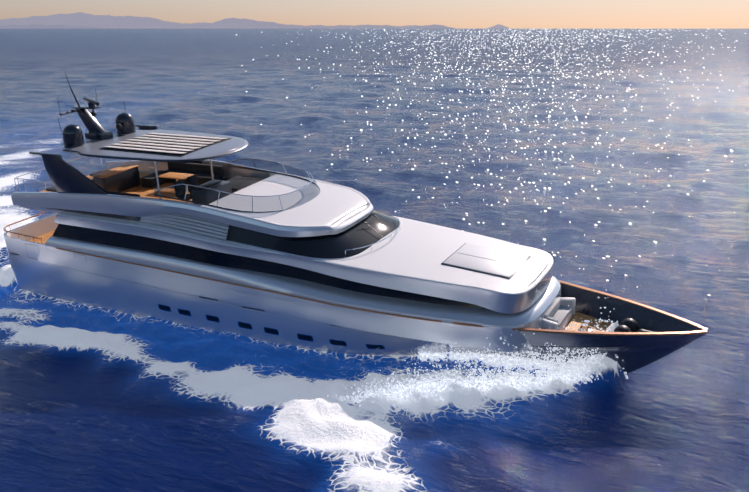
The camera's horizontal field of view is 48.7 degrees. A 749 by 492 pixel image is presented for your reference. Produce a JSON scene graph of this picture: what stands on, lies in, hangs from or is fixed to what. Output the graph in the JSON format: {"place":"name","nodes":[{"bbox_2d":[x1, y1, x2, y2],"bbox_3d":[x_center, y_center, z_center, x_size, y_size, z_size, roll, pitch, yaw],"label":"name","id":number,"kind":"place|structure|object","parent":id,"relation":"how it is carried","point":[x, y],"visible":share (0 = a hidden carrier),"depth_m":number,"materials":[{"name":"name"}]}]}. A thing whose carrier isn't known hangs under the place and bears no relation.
{"place":"outdoors","nodes":[
{"label":"outdoors","id":0,"kind":"place"},
{"bbox_2d":[0,12,509,28],"bbox_3d":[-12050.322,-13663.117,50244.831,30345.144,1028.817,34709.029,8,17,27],"label":"mountains","id":1,"kind":"structure","parent":0,"point":[79,20],"depth_m":49932.58,"materials":[{"name":"grey stone"}]},
{"bbox_2d":[0,29,748,491],"bbox_3d":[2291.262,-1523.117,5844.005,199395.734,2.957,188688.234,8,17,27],"label":"sea","id":2,"kind":"structure","parent":0,"point":[612,161],"depth_m":56.22,"materials":[{"name":"liquid"}]},
{"bbox_2d":[3,72,709,373],"bbox_3d":[-3.050,-1.154,37.487,34.600,12.633,7.272,8,23,27],"label":"yacht","id":3,"kind":"object","parent":2,"relation":"on","point":[178,227],"visible":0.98,"depth_m":35.88,"materials":[{"name":"paint"}]},
{"bbox_2d":[318,297,628,408],"bbox_3d":[3.071,3.587,32.453,13.562,3.596,4.818,-4,15,-14],"label":"spray","id":4,"kind":"object","parent":2,"relation":"on","point":[425,386],"visible":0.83,"depth_m":31.71,"materials":[{"name":"white liquid"}]},
{"bbox_2d":[0,0,748,28],"label":"sky","id":5,"kind":"structure","parent":0,"point":[458,14],"materials":[{"name":"orange"}]}
]}

